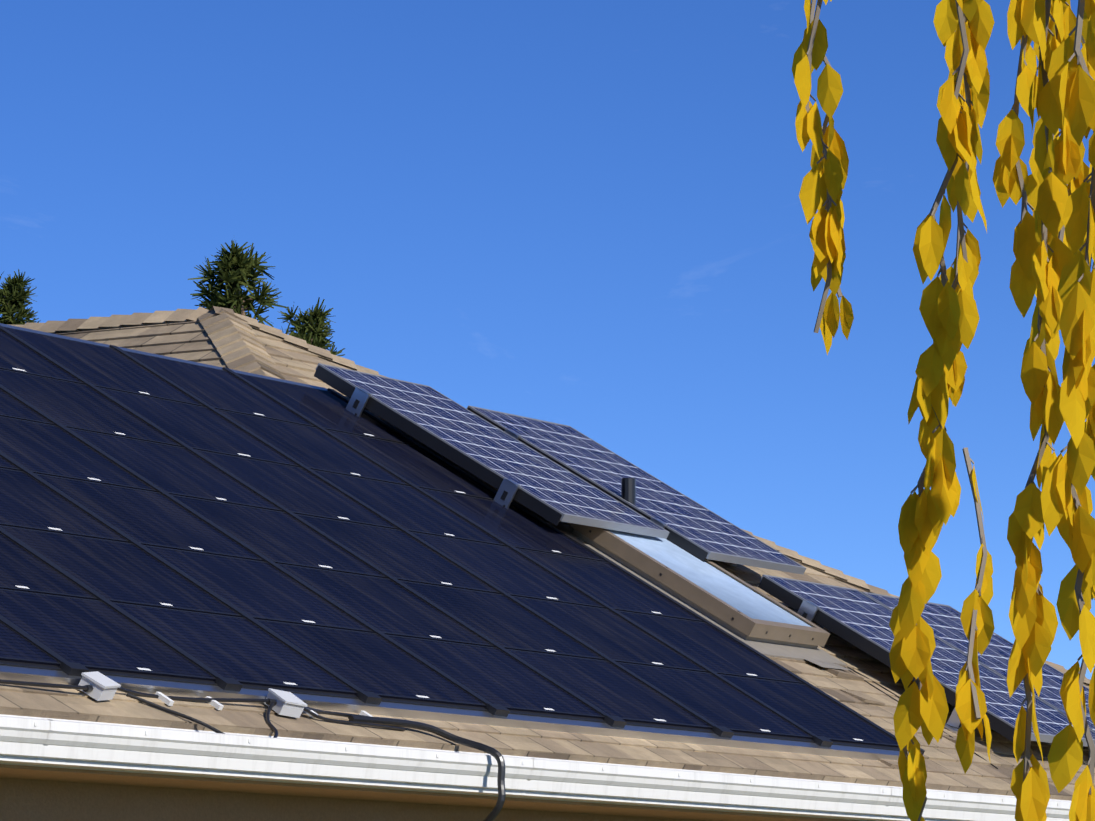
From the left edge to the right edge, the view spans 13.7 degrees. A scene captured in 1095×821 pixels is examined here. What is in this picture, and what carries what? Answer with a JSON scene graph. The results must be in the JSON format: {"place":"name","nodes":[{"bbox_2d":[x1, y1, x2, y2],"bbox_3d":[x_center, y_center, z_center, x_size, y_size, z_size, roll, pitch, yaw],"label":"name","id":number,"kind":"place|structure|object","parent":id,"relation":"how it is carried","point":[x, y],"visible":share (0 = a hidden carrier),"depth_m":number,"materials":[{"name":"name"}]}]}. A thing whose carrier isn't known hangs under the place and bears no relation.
{"place":"outdoors","nodes":[
{"label":"outdoors","id":0,"kind":"place"},
{"bbox_2d":[0,0,1094,679],"label":"sky","id":1,"kind":"structure","parent":0,"point":[587,216],"materials":[{"name":"blue"}]},
{"label":"ground","id":2,"kind":"structure","parent":0,"visible":0},
{"bbox_2d":[0,269,40,324],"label":"pine tree","id":3,"kind":"object","parent":2,"relation":"on","point":[14,295],"visible":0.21,"depth_m":74.75,"materials":[{"name":"green plant"}]},
{"bbox_2d":[188,240,302,338],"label":"pine tree","id":4,"kind":"object","parent":2,"relation":"on","point":[235,269],"visible":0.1,"depth_m":51.59,"materials":[{"name":"green plant"}]},
{"bbox_2d":[277,297,344,355],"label":"pine tree","id":5,"kind":"object","parent":2,"relation":"on","point":[313,325],"visible":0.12,"depth_m":59.84,"materials":[{"name":"green plant"}]},
{"bbox_2d":[0,714,1070,820],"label":"rain gutter","id":6,"kind":"object","parent":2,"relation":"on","point":[51,769],"visible":0.98,"depth_m":16.84,"materials":[{"name":"white metal"}]},
{"bbox_2d":[0,306,1094,800],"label":"house roof","id":7,"kind":"structure","parent":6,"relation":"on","point":[224,338],"depth_m":21.28,"materials":[{"name":"beige tile"}]},
{"bbox_2d":[0,323,924,760],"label":"solar panel array","id":8,"kind":"object","parent":7,"relation":"on","point":[174,527],"visible":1,"depth_m":19.26,"materials":[{"name":"blue glass"}]},
{"bbox_2d":[314,363,669,538],"bbox_3d":[-0.301,0.209,22.742,1.460,0.890,1.160,-4,-8,31],"label":"solar panel","id":9,"kind":"object","parent":7,"relation":"on","point":[510,468],"visible":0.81,"depth_m":22.62,"materials":[{"name":"blue glass"}]},
{"bbox_2d":[0,666,997,820],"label":"array wiring and junction boxes","id":10,"kind":"object","parent":7,"relation":"on","point":[97,686],"visible":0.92,"depth_m":16.43,"materials":[{"name":"black plastic"}]},
{"bbox_2d":[621,478,635,504],"bbox_3d":[0.423,0.536,23.103,0.261,0.385,0.280,-4,-8,31],"label":"plumbing vent pipe","id":11,"kind":"object","parent":7,"relation":"on","point":[628,489],"visible":0.21,"depth_m":23.10,"materials":[{"name":"black plastic"}]},
{"bbox_2d":[467,405,805,574],"bbox_3d":[0.434,0.420,23.611,1.460,0.890,1.160,-4,-8,31],"label":"solar panel","id":12,"kind":"object","parent":7,"relation":"on","point":[697,530],"visible":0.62,"depth_m":23.57,"materials":[{"name":"blue glass"}]},
{"bbox_2d":[548,521,849,669],"bbox_3d":[0.784,0.900,22.422,1.319,0.779,0.880,-4,-8,31],"label":"skylight","id":13,"kind":"object","parent":7,"relation":"on","point":[739,608],"visible":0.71,"depth_m":22.24,"materials":[{"name":"beige glass"}]},
{"bbox_2d":[758,574,1094,746],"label":"solar panel","id":14,"kind":"object","parent":7,"relation":"on","point":[858,619],"visible":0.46,"depth_m":22.80,"materials":[{"name":"blue glass"}]},
{"bbox_2d":[862,592,1094,744],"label":"solar panel","id":15,"kind":"object","parent":7,"relation":"on","point":[943,622],"visible":0.27,"depth_m":23.85,"materials":[{"name":"blue glass"}]},
{"bbox_2d":[792,0,1094,820],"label":"leafy branches","id":16,"kind":"object","parent":2,"relation":"on","point":[1054,245],"visible":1,"depth_m":2.27,"materials":[{"name":"yellow plant"}]}
]}

